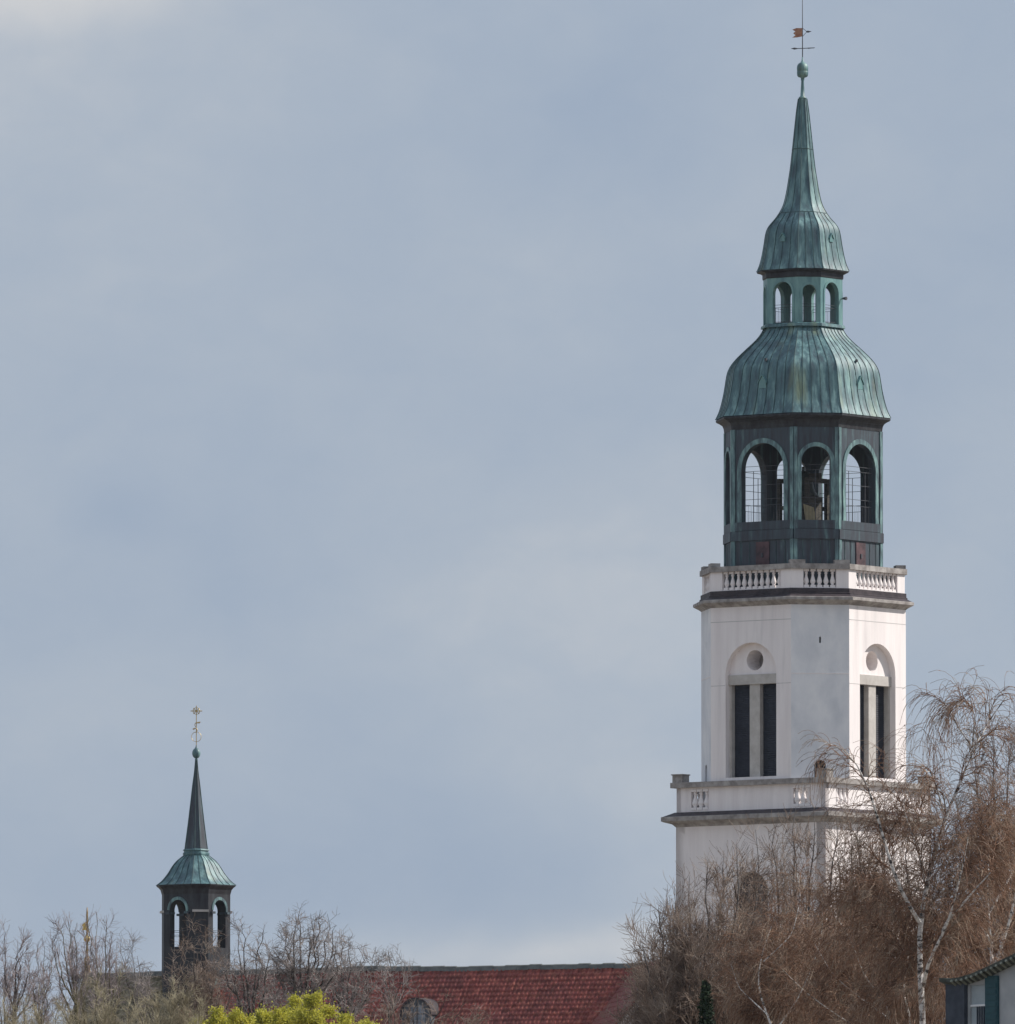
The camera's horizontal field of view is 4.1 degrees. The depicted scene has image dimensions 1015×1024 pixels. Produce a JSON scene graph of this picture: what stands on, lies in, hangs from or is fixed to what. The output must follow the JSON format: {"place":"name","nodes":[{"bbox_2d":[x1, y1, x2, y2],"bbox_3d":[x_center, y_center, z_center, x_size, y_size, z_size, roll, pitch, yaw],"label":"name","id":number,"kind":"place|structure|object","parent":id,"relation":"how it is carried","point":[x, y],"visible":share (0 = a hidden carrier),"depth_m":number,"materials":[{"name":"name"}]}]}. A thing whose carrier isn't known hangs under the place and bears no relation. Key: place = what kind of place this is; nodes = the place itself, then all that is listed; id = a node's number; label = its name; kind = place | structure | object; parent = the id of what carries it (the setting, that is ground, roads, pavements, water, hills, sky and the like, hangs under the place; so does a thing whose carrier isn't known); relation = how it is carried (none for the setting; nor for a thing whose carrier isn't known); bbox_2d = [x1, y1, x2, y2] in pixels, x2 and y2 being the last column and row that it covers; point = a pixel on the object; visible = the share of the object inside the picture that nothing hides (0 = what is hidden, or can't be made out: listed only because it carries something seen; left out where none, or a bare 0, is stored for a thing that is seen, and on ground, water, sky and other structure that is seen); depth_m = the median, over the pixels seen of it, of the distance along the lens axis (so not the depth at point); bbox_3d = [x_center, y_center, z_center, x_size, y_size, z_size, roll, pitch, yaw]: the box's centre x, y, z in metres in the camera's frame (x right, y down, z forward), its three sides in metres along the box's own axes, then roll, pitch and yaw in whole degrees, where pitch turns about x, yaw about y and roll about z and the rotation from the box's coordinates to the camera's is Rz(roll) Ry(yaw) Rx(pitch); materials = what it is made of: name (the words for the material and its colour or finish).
{"place":"outdoors","nodes":[
{"label":"outdoors","id":0,"kind":"place"},
{"bbox_2d":[71,907,669,1023],"bbox_3d":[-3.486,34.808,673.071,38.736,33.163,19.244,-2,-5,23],"label":"church nave","id":1,"kind":"structure","parent":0,"point":[545,994],"depth_m":674.11,"materials":[{"name":"red tile"}]},
{"bbox_2d":[156,706,235,1006],"bbox_3d":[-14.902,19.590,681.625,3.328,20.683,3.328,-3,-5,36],"label":"bell turret","id":2,"kind":"object","parent":1,"relation":"on","point":[196,883],"visible":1,"depth_m":680.85,"materials":[{"name":"green metal"}]},
{"bbox_2d":[0,0,1014,1023],"label":"sky","id":3,"kind":"structure","parent":0,"point":[364,365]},
{"bbox_2d":[661,0,942,1022],"bbox_3d":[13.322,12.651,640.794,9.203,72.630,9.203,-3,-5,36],"label":"church tower","id":4,"kind":"structure","parent":0,"point":[801,606],"depth_m":638.81,"materials":[{"name":"white paint"}]},
{"bbox_2d":[939,953,1014,1023],"bbox_3d":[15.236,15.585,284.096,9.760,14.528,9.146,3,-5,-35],"label":"house","id":5,"kind":"structure","parent":0,"point":[985,995],"depth_m":284.51,"materials":[{"name":"paint"}]},
{"bbox_2d":[970,985,984,1023],"bbox_3d":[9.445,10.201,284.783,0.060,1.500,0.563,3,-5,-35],"label":"window","id":6,"kind":"structure","parent":5,"relation":"in","point":[978,991],"depth_m":284.88,"materials":[{"name":"white glass"}]},
{"label":"ground","id":7,"kind":"structure","parent":0,"visible":0},
{"bbox_2d":[0,916,27,1023],"bbox_3d":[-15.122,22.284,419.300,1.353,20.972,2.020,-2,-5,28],"label":"bare tree","id":8,"kind":"object","parent":7,"relation":"on","point":[7,956],"visible":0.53,"depth_m":420.32,"materials":[{"name":"brown plant"}]},
{"bbox_2d":[0,924,47,1023],"bbox_3d":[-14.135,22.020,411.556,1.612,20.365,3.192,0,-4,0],"label":"bare tree","id":9,"kind":"object","parent":7,"relation":"on","point":[15,972],"visible":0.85,"depth_m":412.01,"materials":[{"name":"brown plant"}]},
{"bbox_2d":[0,984,80,1023],"bbox_3d":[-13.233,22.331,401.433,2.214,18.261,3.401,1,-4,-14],"label":"bare tree","id":10,"kind":"object","parent":7,"relation":"on","point":[15,1020],"visible":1,"depth_m":401.89,"materials":[{"name":"brown plant"}]},
{"bbox_2d":[20,936,61,1023],"bbox_3d":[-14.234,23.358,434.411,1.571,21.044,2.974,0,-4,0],"label":"bare tree","id":11,"kind":"object","parent":7,"relation":"on","point":[43,976],"visible":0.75,"depth_m":435.09,"materials":[{"name":"brown plant"}]},
{"bbox_2d":[44,906,101,1023],"bbox_3d":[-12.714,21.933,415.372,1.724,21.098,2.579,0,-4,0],"label":"bare tree","id":12,"kind":"object","parent":7,"relation":"on","point":[73,976],"visible":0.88,"depth_m":416.09,"materials":[{"name":"brown plant"}]},
{"bbox_2d":[53,962,153,1023],"bbox_3d":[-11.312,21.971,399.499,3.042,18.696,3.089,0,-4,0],"label":"bare tree","id":13,"kind":"object","parent":7,"relation":"on","point":[105,1016],"visible":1,"depth_m":399.52,"materials":[{"name":"brown plant"}]},
{"bbox_2d":[79,906,136,1023],"bbox_3d":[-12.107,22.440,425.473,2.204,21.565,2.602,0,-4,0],"label":"bare tree","id":14,"kind":"object","parent":7,"relation":"on","point":[110,985],"visible":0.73,"depth_m":425.90,"materials":[{"name":"brown plant"}]},
{"bbox_2d":[111,932,160,1023],"bbox_3d":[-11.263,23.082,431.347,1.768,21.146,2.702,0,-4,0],"label":"bare tree","id":15,"kind":"object","parent":7,"relation":"on","point":[142,983],"visible":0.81,"depth_m":432.00,"materials":[{"name":"brown plant"}]},
{"bbox_2d":[132,971,213,1023],"bbox_3d":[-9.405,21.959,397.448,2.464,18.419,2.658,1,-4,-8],"label":"bare tree","id":16,"kind":"object","parent":7,"relation":"on","point":[182,1017],"visible":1,"depth_m":398.02,"materials":[{"name":"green plant"}]},
{"bbox_2d":[159,913,243,1022],"bbox_3d":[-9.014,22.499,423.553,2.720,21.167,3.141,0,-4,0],"label":"bare tree","id":17,"kind":"object","parent":7,"relation":"on","point":[212,980],"visible":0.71,"depth_m":424.02,"materials":[{"name":"brown plant"}]},
{"bbox_2d":[204,912,286,1017],"bbox_3d":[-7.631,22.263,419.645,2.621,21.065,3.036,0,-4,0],"label":"bare tree","id":18,"kind":"object","parent":7,"relation":"on","point":[251,996],"visible":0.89,"depth_m":419.89,"materials":[{"name":"brown plant"}]},
{"bbox_2d":[189,987,381,1023],"bbox_3d":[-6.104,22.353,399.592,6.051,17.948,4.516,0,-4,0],"label":"leafy tree","id":19,"kind":"object","parent":7,"relation":"on","point":[293,1013],"visible":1,"depth_m":399.53,"materials":[{"name":"green plant"}]},
{"bbox_2d":[260,900,351,1012],"bbox_3d":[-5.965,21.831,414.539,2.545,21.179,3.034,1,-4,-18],"label":"bare tree","id":20,"kind":"object","parent":7,"relation":"on","point":[291,980],"visible":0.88,"depth_m":414.95,"materials":[{"name":"brown plant"}]},
{"bbox_2d":[311,925,390,1022],"bbox_3d":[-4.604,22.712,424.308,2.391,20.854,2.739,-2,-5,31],"label":"bare tree","id":21,"kind":"object","parent":7,"relation":"on","point":[342,996],"visible":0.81,"depth_m":424.80,"materials":[{"name":"brown plant"}]},
{"bbox_2d":[370,943,421,1023],"bbox_3d":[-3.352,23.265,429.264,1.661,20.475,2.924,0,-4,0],"label":"bare tree","id":22,"kind":"object","parent":7,"relation":"on","point":[392,982],"visible":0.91,"depth_m":429.74,"materials":[{"name":"brown plant"}]},
{"bbox_2d":[341,983,494,1023],"bbox_3d":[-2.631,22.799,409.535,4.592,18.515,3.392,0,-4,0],"label":"bare tree","id":23,"kind":"object","parent":7,"relation":"on","point":[409,1018],"visible":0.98,"depth_m":409.95,"materials":[{"name":"brown plant"}]},
{"bbox_2d":[590,945,698,1023],"bbox_3d":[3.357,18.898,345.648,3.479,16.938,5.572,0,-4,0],"label":"bare tree","id":24,"kind":"object","parent":7,"relation":"on","point":[624,1013],"visible":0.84,"depth_m":346.17,"materials":[{"name":"brown plant"}]},
{"bbox_2d":[611,906,694,1023],"bbox_3d":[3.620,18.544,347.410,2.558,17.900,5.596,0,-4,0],"label":"bare tree","id":25,"kind":"object","parent":7,"relation":"on","point":[639,962],"visible":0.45,"depth_m":347.85,"materials":[{"name":"brown plant"}]},
{"bbox_2d":[615,824,786,1023],"bbox_3d":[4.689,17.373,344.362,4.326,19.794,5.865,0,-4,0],"label":"bare tree","id":26,"kind":"object","parent":7,"relation":"on","point":[688,950],"visible":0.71,"depth_m":344.31,"materials":[{"name":"brown plant"}]},
{"bbox_2d":[696,980,715,1023],"bbox_3d":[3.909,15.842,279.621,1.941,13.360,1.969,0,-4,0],"label":"conifer","id":27,"kind":"object","parent":7,"relation":"on","point":[705,1008],"visible":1,"depth_m":279.99,"materials":[{"name":"green plant"}]},
{"bbox_2d":[689,854,877,1023],"bbox_3d":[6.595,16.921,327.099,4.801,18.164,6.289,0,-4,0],"label":"birch","id":28,"kind":"object","parent":7,"relation":"on","point":[748,1015],"visible":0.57,"depth_m":327.00,"materials":[{"name":"brown plant"}]},
{"bbox_2d":[723,780,881,1023],"bbox_3d":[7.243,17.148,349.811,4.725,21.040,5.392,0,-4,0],"label":"bare tree","id":29,"kind":"object","parent":7,"relation":"on","point":[798,842],"visible":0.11,"depth_m":349.77,"materials":[{"name":"brown plant"}]},
{"bbox_2d":[727,855,976,1023],"bbox_3d":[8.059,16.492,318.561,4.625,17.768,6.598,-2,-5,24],"label":"birch","id":30,"kind":"object","parent":7,"relation":"on","point":[835,989],"visible":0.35,"depth_m":318.29,"materials":[{"name":"brown plant"}]},
{"bbox_2d":[818,791,948,1023],"bbox_3d":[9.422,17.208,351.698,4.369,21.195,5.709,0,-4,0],"label":"bare tree","id":31,"kind":"object","parent":7,"relation":"on","point":[859,854],"visible":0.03,"depth_m":351.54,"materials":[{"name":"brown plant"}]},
{"bbox_2d":[794,665,1014,1023],"bbox_3d":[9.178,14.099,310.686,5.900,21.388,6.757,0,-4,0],"label":"birch","id":32,"kind":"object","parent":7,"relation":"on","point":[962,957],"visible":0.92,"depth_m":310.45,"materials":[{"name":"brown plant"}]},
{"bbox_2d":[914,756,1014,1023],"bbox_3d":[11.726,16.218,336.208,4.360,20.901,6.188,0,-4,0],"label":"birch","id":33,"kind":"object","parent":7,"relation":"on","point":[1009,924],"visible":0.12,"depth_m":335.95,"materials":[{"name":"brown plant"}]},
{"bbox_2d":[946,696,1014,954],"bbox_3d":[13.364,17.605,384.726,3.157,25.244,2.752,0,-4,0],"label":"bare tree","id":34,"kind":"object","parent":7,"relation":"on","point":[957,801],"visible":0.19,"depth_m":385.08,"materials":[{"name":"brown plant"}]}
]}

